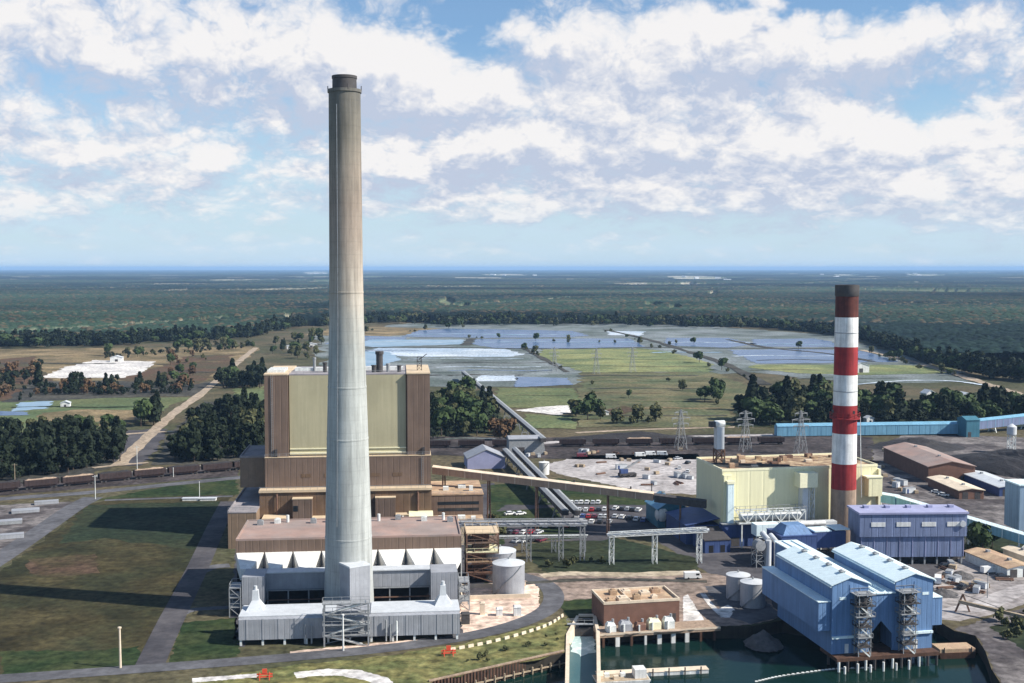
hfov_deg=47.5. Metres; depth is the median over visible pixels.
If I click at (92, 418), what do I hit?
broadleaf tree
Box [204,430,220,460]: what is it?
pine tree
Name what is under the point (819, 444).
rail yard
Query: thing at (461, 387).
broadleaf tree
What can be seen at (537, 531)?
parked car
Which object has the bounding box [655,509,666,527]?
round tank
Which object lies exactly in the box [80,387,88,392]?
russet tree
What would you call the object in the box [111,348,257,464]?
dirt road
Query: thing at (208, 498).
concrete vault
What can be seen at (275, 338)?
broadleaf tree
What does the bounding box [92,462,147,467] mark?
forest track
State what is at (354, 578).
breeching box
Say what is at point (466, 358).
strip
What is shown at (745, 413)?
power pylon
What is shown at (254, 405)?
pine tree
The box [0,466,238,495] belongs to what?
railway bed
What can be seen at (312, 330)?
broadleaf tree
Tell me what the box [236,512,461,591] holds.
precipitator house
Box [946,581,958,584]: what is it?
pipe stack
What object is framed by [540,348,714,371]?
dry pasture
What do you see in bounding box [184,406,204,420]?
pine tree
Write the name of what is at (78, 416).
broadleaf tree
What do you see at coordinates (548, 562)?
shrub
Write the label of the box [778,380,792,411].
pine tree
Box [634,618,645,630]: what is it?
water screen
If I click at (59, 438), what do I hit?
pine tree
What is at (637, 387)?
strip
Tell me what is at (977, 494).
door
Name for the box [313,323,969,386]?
ash flat
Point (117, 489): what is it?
back road
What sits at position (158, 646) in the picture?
side road
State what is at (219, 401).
pine tree
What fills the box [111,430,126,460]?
pine tree
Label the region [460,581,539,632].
apron
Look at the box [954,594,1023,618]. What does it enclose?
loading boom
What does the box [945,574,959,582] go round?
site cabin
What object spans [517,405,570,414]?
sand patch
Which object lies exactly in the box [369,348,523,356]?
pale ash bed
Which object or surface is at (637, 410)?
broadleaf tree
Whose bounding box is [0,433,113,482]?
forest floor
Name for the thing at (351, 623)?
access stair tower
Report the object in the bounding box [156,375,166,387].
pine tree
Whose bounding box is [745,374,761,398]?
pine tree
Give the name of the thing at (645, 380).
strip
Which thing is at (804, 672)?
floating boom
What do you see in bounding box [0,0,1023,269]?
sky
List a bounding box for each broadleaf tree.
[25,418,36,430]
[38,415,46,422]
[72,414,85,426]
[87,415,98,427]
[99,414,115,426]
[104,343,112,351]
[109,418,125,426]
[132,398,152,425]
[133,348,140,356]
[166,353,174,364]
[168,370,179,382]
[172,339,181,346]
[175,364,183,371]
[179,423,188,437]
[180,338,193,347]
[186,415,201,423]
[192,338,201,347]
[202,338,211,346]
[219,336,226,347]
[222,366,239,379]
[226,338,233,348]
[232,340,238,347]
[240,415,254,431]
[241,408,257,421]
[257,408,264,422]
[270,345,276,353]
[273,336,279,344]
[287,345,294,354]
[289,341,299,345]
[291,331,297,340]
[293,345,301,358]
[296,333,303,338]
[303,342,310,351]
[308,327,315,336]
[313,345,319,354]
[315,328,322,333]
[316,332,324,344]
[430,391,442,410]
[430,397,446,407]
[430,405,455,435]
[436,388,446,394]
[442,394,450,405]
[445,389,453,402]
[446,380,459,392]
[448,402,458,408]
[452,390,470,407]
[453,407,469,424]
[454,385,470,391]
[458,377,475,388]
[458,388,472,406]
[458,421,469,436]
[463,396,477,407]
[465,405,479,421]
[469,388,475,396]
[469,400,494,413]
[470,412,487,435]
[484,396,499,415]
[531,345,538,352]
[533,333,538,340]
[567,399,578,415]
[570,405,581,416]
[580,392,598,419]
[593,399,605,411]
[596,405,605,418]
[611,408,623,423]
[626,389,631,397]
[631,404,644,422]
[645,416,652,422]
[649,404,662,420]
[678,379,686,388]
[693,351,702,361]
[696,385,712,401]
[710,378,724,399]
[710,385,723,398]
[718,357,728,369]
[740,396,765,424]
[761,401,784,424]
[772,381,793,395]
[781,395,807,422]
[790,377,800,389]
[803,400,817,414]
[805,391,814,399]
[810,389,832,409]
[811,383,823,392]
[817,377,832,384]
[817,382,832,393]
[824,397,832,410]
[827,398,832,408]
[858,387,862,398]
[861,389,871,397]
[861,394,874,414]
[868,345,873,352]
[870,401,880,420]
[873,394,894,408]
[878,399,895,415]
[886,382,905,394]
[887,351,893,356]
[893,349,903,359]
[916,399,937,413]
[928,392,942,405]
[938,363,944,371]
[939,387,953,397]
[950,390,971,415]
[963,400,979,410]
[966,392,976,400]
[967,521,992,547]
[967,533,985,546]
[969,403,985,417]
[980,400,1001,416]
[992,535,999,546]
[1007,391,1020,406]
[1008,396,1022,413]
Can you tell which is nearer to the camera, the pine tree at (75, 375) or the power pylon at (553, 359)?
the pine tree at (75, 375)
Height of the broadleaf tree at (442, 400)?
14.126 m
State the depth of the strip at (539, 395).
865.98 m
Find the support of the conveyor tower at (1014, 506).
on the coal yard at (989, 507)
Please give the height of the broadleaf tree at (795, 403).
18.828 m
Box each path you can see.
[104,495,232,500]
[187,606,231,613]
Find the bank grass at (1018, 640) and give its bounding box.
[990,619,1023,649]
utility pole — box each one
[118,627,121,667]
[342,614,343,650]
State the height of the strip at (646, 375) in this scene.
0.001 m
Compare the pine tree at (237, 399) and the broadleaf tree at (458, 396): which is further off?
the broadleaf tree at (458, 396)
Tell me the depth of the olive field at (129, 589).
339.38 m
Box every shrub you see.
[476,652,483,658]
[486,513,499,519]
[499,527,506,534]
[545,559,552,566]
[562,558,571,566]
[570,555,578,562]
[629,414,636,423]
[964,543,971,552]
[993,606,1004,620]
[999,628,1012,638]
[1000,617,1009,625]
[1009,615,1017,622]
[1010,625,1022,636]
[1014,617,1022,625]
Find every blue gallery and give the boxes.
[774,421,957,435]
[880,492,898,504]
[896,495,1023,546]
[979,413,1023,432]
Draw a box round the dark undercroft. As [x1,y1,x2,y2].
[719,522,765,546]
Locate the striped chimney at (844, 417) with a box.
[830,285,861,542]
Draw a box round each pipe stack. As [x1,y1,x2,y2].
[936,586,953,588]
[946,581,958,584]
[966,588,985,593]
[995,577,1013,580]
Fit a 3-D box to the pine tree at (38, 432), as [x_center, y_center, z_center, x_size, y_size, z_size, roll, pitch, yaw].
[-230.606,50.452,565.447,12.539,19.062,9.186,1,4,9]
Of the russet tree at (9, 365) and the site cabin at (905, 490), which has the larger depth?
the russet tree at (9, 365)
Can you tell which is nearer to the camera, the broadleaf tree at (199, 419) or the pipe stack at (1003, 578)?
the pipe stack at (1003, 578)
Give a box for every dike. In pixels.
[326,347,833,348]
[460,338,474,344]
[520,347,569,371]
[606,330,772,384]
[726,339,871,360]
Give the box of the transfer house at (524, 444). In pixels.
[506,435,543,454]
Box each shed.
[463,444,505,468]
[644,491,685,527]
[883,442,976,481]
[927,475,985,498]
[964,470,1004,495]
[964,547,1023,577]
[1001,545,1023,561]
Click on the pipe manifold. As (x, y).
(828, 550)
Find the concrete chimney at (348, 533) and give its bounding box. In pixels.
[324,74,373,602]
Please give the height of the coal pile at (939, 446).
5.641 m
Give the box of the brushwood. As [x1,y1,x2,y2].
[0,341,1023,478]
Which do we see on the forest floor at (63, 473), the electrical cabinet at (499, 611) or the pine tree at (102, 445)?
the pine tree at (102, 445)
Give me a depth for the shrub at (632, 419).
709.20 m
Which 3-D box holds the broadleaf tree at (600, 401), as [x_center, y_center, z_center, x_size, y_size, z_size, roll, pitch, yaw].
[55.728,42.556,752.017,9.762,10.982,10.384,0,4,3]
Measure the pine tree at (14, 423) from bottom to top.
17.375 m
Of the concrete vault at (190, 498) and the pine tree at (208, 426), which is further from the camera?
the pine tree at (208, 426)
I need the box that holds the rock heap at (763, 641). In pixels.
[743,630,783,651]
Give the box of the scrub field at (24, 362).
[0,356,52,400]
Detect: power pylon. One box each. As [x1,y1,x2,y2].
[549,347,557,372]
[591,349,601,373]
[627,347,635,371]
[672,410,689,449]
[736,410,754,451]
[792,410,809,453]
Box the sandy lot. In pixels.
[43,360,154,377]
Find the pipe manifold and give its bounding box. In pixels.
[759,537,833,554]
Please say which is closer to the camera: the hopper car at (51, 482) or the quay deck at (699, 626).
the quay deck at (699, 626)
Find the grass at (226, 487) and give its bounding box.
[99,476,238,499]
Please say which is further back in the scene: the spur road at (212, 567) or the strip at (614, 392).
the strip at (614, 392)
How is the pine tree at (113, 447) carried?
on the forest floor at (63, 473)
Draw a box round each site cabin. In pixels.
[615,464,626,468]
[642,474,649,478]
[674,471,681,477]
[682,473,688,478]
[892,481,899,487]
[896,478,907,485]
[902,487,915,493]
[945,568,953,574]
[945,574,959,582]
[947,559,954,563]
[973,580,988,588]
[973,584,979,593]
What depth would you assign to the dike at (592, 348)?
1372.70 m
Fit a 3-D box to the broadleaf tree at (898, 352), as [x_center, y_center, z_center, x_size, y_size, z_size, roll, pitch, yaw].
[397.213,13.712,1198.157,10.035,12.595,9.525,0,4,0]
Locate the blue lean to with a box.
[665,507,719,544]
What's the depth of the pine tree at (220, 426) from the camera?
604.48 m
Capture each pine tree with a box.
[0,416,23,435]
[0,435,16,475]
[0,452,10,470]
[2,370,17,380]
[2,427,18,437]
[3,421,9,429]
[5,380,14,389]
[11,441,33,465]
[12,435,30,468]
[19,369,29,381]
[21,426,45,438]
[24,437,37,465]
[32,364,43,386]
[34,420,54,441]
[34,437,56,473]
[35,435,56,454]
[42,379,49,387]
[50,428,56,442]
[51,421,59,442]
[52,417,67,427]
[54,419,69,444]
[54,432,76,446]
[54,441,66,469]
[58,447,78,472]
[62,381,68,393]
[63,437,80,469]
[66,371,80,390]
[67,377,76,389]
[67,415,80,432]
[74,417,96,431]
[75,432,85,456]
[78,372,86,386]
[79,453,93,467]
[80,428,96,433]
[82,438,97,464]
[83,430,101,446]
[93,437,108,450]
[97,421,109,448]
[102,372,109,386]
[103,434,124,462]
[108,374,119,384]
[110,415,121,435]
[111,425,128,454]
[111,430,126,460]
[133,377,139,389]
[137,371,144,384]
[146,395,160,424]
[154,390,164,415]
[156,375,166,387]
[166,433,176,450]
[168,442,178,459]
[174,432,188,461]
[181,426,202,436]
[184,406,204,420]
[184,417,203,461]
[188,378,193,387]
[188,421,204,429]
[195,412,203,421]
[200,403,216,414]
[201,416,219,443]
[201,418,214,450]
[201,428,224,444]
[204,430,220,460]
[213,367,230,387]
[215,421,225,440]
[216,398,232,414]
[217,416,225,422]
[221,393,233,408]
[223,395,245,408]
[223,424,227,439]
[224,403,238,425]
[229,358,237,367]
[229,418,243,448]
[231,370,241,385]
[239,370,246,385]
[239,438,251,450]
[240,386,247,399]
[241,431,250,438]
[242,399,251,409]
[242,422,264,444]
[246,367,254,386]
[246,392,253,408]
[246,403,258,409]
[251,393,259,408]
[254,364,266,387]
[254,420,264,430]
[256,409,262,420]
[259,357,265,367]
[280,339,284,349]
[430,401,437,427]
[442,405,455,431]
[479,385,485,400]
[479,401,491,431]
[484,386,492,398]
[733,394,746,412]
[743,385,769,398]
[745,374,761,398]
[768,386,778,395]
[769,396,786,409]
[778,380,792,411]
[782,375,793,395]
[792,388,806,397]
[795,390,804,411]
[801,385,808,392]
[808,374,818,390]
[814,399,827,422]
[816,373,822,382]
[858,402,868,418]
[873,381,880,394]
[877,380,888,394]
[893,388,908,421]
[913,401,924,420]
[919,394,928,398]
[933,393,951,410]
[941,404,949,419]
[960,401,972,415]
[976,382,990,405]
[990,386,1006,403]
[995,394,1010,408]
[1014,395,1023,410]
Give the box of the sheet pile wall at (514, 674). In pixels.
[428,650,565,682]
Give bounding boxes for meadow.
[0,397,188,431]
[36,409,141,425]
[494,388,580,407]
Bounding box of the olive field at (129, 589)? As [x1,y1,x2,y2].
[0,495,234,673]
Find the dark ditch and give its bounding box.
[526,578,706,584]
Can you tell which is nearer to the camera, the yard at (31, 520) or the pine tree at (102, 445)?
the yard at (31, 520)
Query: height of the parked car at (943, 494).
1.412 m
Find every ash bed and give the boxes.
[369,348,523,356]
[429,357,558,372]
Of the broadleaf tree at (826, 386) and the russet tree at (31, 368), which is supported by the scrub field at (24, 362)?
the russet tree at (31, 368)
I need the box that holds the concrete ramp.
[683,594,703,620]
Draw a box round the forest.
[0,270,1023,363]
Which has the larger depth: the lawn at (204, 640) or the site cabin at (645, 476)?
the site cabin at (645, 476)
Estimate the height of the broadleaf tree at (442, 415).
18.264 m
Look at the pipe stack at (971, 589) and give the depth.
341.87 m
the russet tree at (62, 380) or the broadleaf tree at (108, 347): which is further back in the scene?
the broadleaf tree at (108, 347)
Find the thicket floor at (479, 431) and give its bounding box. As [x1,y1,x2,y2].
[430,390,511,433]
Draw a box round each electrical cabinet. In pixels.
[461,611,469,624]
[479,601,484,614]
[495,607,502,615]
[513,605,521,616]
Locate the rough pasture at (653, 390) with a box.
[572,372,746,427]
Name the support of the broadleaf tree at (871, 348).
on the ash flat
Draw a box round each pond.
[0,411,28,415]
[12,401,52,410]
[325,336,405,343]
[365,339,464,346]
[365,351,399,365]
[401,329,588,337]
[471,338,645,347]
[514,377,572,386]
[664,338,749,347]
[730,349,898,362]
[750,338,833,346]
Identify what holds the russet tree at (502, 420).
on the ground at (214, 588)
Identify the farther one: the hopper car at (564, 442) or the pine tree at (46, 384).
the pine tree at (46, 384)
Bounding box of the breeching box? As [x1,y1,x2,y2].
[339,561,370,600]
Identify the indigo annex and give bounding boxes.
[693,526,730,552]
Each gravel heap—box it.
[933,588,958,597]
[952,570,973,579]
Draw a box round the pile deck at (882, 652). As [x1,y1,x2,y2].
[820,643,938,673]
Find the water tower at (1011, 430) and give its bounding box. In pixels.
[1007,424,1016,448]
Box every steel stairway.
[850,587,875,656]
[895,585,920,653]
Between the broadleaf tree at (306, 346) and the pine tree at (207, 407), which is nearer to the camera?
the pine tree at (207, 407)
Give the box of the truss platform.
[734,504,806,547]
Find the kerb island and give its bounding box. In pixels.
[719,605,733,617]
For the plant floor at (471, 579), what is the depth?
354.51 m
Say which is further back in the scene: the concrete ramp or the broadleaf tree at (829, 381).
the broadleaf tree at (829, 381)
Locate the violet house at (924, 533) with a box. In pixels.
[847,504,968,563]
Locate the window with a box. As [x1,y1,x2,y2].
[293,506,297,511]
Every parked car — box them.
[504,511,514,514]
[512,529,519,534]
[514,511,525,515]
[533,529,543,533]
[536,537,546,541]
[618,514,625,518]
[626,515,632,519]
[633,516,639,520]
[931,489,942,492]
[937,562,948,566]
[938,492,949,496]
[956,583,969,589]
[994,573,1009,577]
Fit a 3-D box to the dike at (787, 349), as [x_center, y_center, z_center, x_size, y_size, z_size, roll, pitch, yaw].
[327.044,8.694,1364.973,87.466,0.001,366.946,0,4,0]
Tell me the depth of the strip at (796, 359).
1207.51 m
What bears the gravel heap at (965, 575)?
on the grey yard at (975, 572)
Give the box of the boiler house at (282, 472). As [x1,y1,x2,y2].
[227,351,483,548]
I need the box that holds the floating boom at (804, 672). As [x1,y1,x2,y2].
[755,667,872,681]
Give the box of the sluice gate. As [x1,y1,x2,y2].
[567,619,593,635]
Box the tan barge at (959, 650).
[932,642,975,658]
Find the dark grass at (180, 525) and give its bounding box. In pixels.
[58,501,220,549]
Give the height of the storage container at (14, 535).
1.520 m
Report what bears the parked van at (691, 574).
on the brown yard at (582, 590)
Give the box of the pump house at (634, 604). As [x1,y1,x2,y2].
[591,585,679,625]
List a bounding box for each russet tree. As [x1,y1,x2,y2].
[2,384,11,394]
[4,362,13,371]
[12,360,18,369]
[25,365,35,376]
[33,387,39,393]
[58,378,68,383]
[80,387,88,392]
[83,377,91,386]
[110,382,117,392]
[138,383,147,391]
[166,348,174,353]
[172,383,182,389]
[177,374,186,382]
[189,365,195,373]
[487,418,500,430]
[492,424,508,437]
[497,418,515,428]
[502,417,516,434]
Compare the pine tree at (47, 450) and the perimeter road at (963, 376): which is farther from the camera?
the perimeter road at (963, 376)
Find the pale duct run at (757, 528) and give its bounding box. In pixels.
[751,519,836,549]
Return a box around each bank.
[306,327,439,335]
[539,570,695,577]
[955,608,1023,682]
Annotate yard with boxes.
[0,502,71,549]
[230,550,245,646]
[430,433,873,459]
[527,573,777,633]
[549,454,698,494]
[705,586,778,623]
[872,434,1023,555]
[933,558,1023,620]
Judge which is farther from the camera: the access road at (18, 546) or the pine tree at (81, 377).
the pine tree at (81, 377)
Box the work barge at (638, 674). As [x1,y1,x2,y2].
[592,665,650,682]
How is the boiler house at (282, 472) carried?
on the plant floor at (471, 579)
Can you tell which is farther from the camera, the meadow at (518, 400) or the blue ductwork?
the meadow at (518, 400)
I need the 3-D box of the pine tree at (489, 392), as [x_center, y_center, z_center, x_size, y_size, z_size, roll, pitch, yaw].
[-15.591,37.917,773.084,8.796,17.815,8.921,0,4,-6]
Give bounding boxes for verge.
[0,646,140,673]
[194,617,569,682]
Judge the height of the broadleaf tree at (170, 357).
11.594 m
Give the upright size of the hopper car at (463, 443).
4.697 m
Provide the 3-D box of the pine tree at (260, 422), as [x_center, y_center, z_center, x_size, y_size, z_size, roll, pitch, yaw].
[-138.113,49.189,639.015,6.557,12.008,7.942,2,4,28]
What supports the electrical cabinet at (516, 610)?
on the apron
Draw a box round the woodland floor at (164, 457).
[151,401,242,464]
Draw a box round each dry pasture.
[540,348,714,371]
[749,364,956,374]
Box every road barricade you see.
[257,669,272,680]
[441,645,455,656]
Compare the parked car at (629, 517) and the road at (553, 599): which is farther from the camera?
the parked car at (629, 517)
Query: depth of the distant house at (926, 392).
832.36 m
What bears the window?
in the boiler house at (282, 472)
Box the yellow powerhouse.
[696,420,882,523]
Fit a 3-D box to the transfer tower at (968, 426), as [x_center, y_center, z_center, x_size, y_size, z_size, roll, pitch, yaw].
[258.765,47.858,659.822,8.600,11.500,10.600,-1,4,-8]
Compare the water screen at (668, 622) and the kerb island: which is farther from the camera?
the kerb island
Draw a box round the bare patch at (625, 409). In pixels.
[606,406,631,414]
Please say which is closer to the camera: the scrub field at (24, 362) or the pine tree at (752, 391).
the pine tree at (752, 391)
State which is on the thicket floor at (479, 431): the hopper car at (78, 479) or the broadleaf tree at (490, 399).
the broadleaf tree at (490, 399)
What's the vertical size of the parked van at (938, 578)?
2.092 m
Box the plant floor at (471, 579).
[233,483,494,639]
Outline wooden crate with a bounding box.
[948,564,956,569]
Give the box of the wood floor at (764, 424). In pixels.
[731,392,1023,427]
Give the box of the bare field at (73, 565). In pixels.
[25,554,99,576]
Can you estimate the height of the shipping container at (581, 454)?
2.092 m
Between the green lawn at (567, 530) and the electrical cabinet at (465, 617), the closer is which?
the electrical cabinet at (465, 617)
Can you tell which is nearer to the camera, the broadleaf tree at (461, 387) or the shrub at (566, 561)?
the shrub at (566, 561)
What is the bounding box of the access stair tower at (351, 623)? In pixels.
[322,596,369,646]
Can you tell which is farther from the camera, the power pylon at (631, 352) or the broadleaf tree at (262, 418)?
the power pylon at (631, 352)
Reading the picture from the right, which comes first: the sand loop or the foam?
the foam
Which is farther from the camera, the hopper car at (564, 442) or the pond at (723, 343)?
the pond at (723, 343)
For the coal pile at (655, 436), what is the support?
on the rail yard at (819, 444)
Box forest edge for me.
[0,309,1023,379]
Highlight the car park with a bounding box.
[484,505,656,547]
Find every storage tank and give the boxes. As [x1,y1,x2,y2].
[485,544,515,582]
[492,557,524,594]
[539,460,548,474]
[726,570,750,600]
[740,577,764,608]
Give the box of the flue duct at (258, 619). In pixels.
[238,581,459,645]
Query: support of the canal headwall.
on the ground at (214, 588)
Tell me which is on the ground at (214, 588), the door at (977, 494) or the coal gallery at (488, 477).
the coal gallery at (488, 477)
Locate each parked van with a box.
[606,454,616,458]
[635,452,645,456]
[645,451,655,455]
[657,451,667,455]
[683,571,701,578]
[935,574,940,583]
[980,565,995,573]
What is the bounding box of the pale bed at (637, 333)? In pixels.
[607,331,645,335]
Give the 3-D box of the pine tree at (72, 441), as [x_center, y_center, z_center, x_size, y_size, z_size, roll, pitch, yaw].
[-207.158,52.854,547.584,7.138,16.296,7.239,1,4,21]
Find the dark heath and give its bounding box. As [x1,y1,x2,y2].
[2,381,211,401]
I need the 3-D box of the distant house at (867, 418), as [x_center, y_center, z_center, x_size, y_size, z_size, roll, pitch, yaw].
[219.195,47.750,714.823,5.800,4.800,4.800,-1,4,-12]
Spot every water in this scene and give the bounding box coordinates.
[492,633,990,682]
[569,640,596,682]
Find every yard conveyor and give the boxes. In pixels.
[461,371,545,451]
[503,448,568,517]
[512,447,579,517]
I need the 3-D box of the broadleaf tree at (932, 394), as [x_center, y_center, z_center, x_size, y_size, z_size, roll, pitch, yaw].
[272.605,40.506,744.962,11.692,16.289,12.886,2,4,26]
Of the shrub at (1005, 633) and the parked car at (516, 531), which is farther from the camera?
the parked car at (516, 531)
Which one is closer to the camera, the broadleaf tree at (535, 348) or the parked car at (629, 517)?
the parked car at (629, 517)
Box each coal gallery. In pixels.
[432,465,653,535]
[654,493,706,539]
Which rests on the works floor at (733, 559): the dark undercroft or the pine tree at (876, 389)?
the dark undercroft
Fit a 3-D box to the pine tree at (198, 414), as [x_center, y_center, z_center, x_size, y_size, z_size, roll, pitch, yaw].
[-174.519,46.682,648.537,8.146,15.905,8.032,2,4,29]
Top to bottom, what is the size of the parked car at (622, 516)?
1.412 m
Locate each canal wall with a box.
[565,615,578,682]
[593,615,600,682]
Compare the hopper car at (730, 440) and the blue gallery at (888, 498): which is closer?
the blue gallery at (888, 498)
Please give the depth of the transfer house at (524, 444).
593.07 m
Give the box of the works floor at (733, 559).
[658,528,963,609]
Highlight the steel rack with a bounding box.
[464,522,498,583]
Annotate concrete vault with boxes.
[182,497,199,500]
[199,497,216,500]
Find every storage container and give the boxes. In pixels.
[0,518,21,524]
[0,532,23,539]
[11,507,39,513]
[34,499,58,504]
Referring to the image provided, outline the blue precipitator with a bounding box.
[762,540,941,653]
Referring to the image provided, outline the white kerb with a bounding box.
[700,593,723,614]
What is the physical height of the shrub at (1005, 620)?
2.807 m
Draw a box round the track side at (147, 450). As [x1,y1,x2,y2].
[112,429,166,465]
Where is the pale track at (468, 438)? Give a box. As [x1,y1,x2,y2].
[436,437,496,439]
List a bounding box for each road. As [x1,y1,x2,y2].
[0,476,239,500]
[0,497,102,566]
[0,573,563,682]
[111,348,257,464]
[135,501,233,664]
[207,563,229,571]
[544,434,774,443]
[576,426,736,432]
[861,350,1022,394]
[861,380,990,385]
[942,583,1023,618]
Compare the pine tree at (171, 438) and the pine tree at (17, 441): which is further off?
the pine tree at (171, 438)
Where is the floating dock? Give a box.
[595,666,708,676]
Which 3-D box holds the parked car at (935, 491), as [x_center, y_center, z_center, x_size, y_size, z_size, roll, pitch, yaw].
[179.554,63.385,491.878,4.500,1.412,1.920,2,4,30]
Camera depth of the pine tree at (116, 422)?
600.89 m
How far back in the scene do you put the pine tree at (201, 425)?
600.72 m
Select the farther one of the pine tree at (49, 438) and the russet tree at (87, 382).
the russet tree at (87, 382)
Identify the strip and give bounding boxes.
[1,363,112,363]
[11,406,132,407]
[192,674,257,682]
[290,638,427,652]
[411,334,567,334]
[417,358,523,358]
[449,366,540,366]
[449,369,547,370]
[455,362,546,362]
[476,375,517,380]
[484,341,632,342]
[506,394,562,395]
[549,359,683,359]
[563,365,687,366]
[579,375,698,375]
[582,400,674,401]
[587,387,696,388]
[594,380,709,380]
[595,392,662,393]
[610,415,727,415]
[644,407,720,408]
[671,342,748,342]
[735,355,833,356]
[755,343,822,344]
[759,369,810,369]
[775,359,871,359]
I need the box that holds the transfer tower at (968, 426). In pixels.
[957,416,979,436]
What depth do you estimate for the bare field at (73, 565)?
371.15 m
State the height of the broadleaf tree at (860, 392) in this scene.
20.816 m
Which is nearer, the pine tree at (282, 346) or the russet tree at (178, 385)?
the russet tree at (178, 385)
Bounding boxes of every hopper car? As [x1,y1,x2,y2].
[0,480,19,490]
[23,477,58,489]
[61,473,95,485]
[98,470,131,482]
[133,467,165,478]
[167,464,199,475]
[201,461,232,472]
[232,460,239,469]
[430,439,450,447]
[458,439,484,447]
[492,438,506,446]
[559,438,585,446]
[593,437,618,445]
[626,437,652,445]
[659,437,685,445]
[692,436,713,444]
[725,436,751,444]
[757,436,784,444]
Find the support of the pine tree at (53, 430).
on the forest floor at (63, 473)
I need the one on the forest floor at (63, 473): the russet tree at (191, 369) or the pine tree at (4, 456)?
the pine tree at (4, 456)
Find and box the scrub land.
[118,355,234,384]
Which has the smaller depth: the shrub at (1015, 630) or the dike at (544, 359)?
the shrub at (1015, 630)
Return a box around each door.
[517,447,524,454]
[709,545,713,552]
[720,545,724,551]
[731,537,739,545]
[845,644,848,652]
[962,492,967,498]
[975,492,980,498]
[1010,569,1016,577]
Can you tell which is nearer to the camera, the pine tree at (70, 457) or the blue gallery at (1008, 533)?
the blue gallery at (1008, 533)
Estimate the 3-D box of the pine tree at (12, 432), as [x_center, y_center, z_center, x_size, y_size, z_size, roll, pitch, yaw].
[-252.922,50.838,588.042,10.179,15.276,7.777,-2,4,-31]
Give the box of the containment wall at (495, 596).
[460,582,530,599]
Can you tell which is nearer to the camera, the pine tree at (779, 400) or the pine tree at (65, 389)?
the pine tree at (779, 400)
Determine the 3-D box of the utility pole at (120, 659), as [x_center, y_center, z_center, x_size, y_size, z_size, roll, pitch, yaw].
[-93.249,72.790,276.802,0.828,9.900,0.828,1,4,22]
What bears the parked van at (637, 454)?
on the pale yard at (665, 478)
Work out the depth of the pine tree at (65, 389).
872.92 m
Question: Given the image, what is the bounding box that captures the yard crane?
[618,458,641,477]
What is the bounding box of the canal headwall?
[579,614,593,616]
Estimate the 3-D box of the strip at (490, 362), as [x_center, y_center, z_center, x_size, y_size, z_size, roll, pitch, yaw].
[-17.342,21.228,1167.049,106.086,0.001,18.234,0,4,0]
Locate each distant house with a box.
[60,400,70,406]
[110,355,123,361]
[858,362,868,372]
[863,415,873,421]
[920,389,933,395]
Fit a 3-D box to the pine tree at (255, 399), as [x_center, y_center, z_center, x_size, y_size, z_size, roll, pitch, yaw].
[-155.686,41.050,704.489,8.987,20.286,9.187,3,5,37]
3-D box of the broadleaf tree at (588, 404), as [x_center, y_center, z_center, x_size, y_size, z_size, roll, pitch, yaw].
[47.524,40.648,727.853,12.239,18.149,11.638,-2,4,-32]
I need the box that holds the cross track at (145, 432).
[126,431,174,434]
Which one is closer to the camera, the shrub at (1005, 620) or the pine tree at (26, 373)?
the shrub at (1005, 620)
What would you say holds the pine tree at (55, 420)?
on the forest floor at (63, 473)
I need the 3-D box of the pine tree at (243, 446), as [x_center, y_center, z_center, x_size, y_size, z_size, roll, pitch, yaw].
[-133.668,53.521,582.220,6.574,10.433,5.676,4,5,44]
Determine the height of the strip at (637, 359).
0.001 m
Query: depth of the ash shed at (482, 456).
551.93 m
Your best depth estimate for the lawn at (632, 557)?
381.30 m
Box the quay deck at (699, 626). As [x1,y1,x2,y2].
[593,620,720,647]
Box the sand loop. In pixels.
[294,669,392,682]
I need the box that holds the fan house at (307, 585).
[229,564,469,617]
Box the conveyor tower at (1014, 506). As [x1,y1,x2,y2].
[1004,479,1023,530]
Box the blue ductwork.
[751,521,849,567]
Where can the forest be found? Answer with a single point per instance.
(972, 311)
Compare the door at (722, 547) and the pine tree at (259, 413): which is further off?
the pine tree at (259, 413)
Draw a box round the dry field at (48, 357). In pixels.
[0,346,259,380]
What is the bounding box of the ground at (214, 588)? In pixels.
[0,322,1023,682]
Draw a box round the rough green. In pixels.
[521,414,576,428]
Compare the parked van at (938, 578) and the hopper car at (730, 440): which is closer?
the parked van at (938, 578)
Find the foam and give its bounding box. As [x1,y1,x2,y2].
[571,636,595,655]
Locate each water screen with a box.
[605,618,615,632]
[618,617,631,631]
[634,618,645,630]
[646,615,660,630]
[662,613,674,629]
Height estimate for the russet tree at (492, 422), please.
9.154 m
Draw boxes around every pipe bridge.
[458,518,587,560]
[499,534,587,551]
[607,527,708,564]
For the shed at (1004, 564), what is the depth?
366.38 m
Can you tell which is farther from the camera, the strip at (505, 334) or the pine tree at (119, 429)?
the strip at (505, 334)
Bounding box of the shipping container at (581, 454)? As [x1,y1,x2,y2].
[576,453,587,456]
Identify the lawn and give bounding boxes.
[169,618,239,661]
[488,478,645,512]
[489,532,504,545]
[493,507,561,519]
[527,538,699,572]
[536,526,579,540]
[561,598,591,617]
[964,536,1022,554]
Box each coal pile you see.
[555,431,696,441]
[867,437,964,451]
[949,449,1023,478]
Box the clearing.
[232,386,263,400]
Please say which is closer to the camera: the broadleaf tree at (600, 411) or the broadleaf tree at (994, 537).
the broadleaf tree at (994, 537)
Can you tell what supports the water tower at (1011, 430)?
on the coal yard at (989, 507)

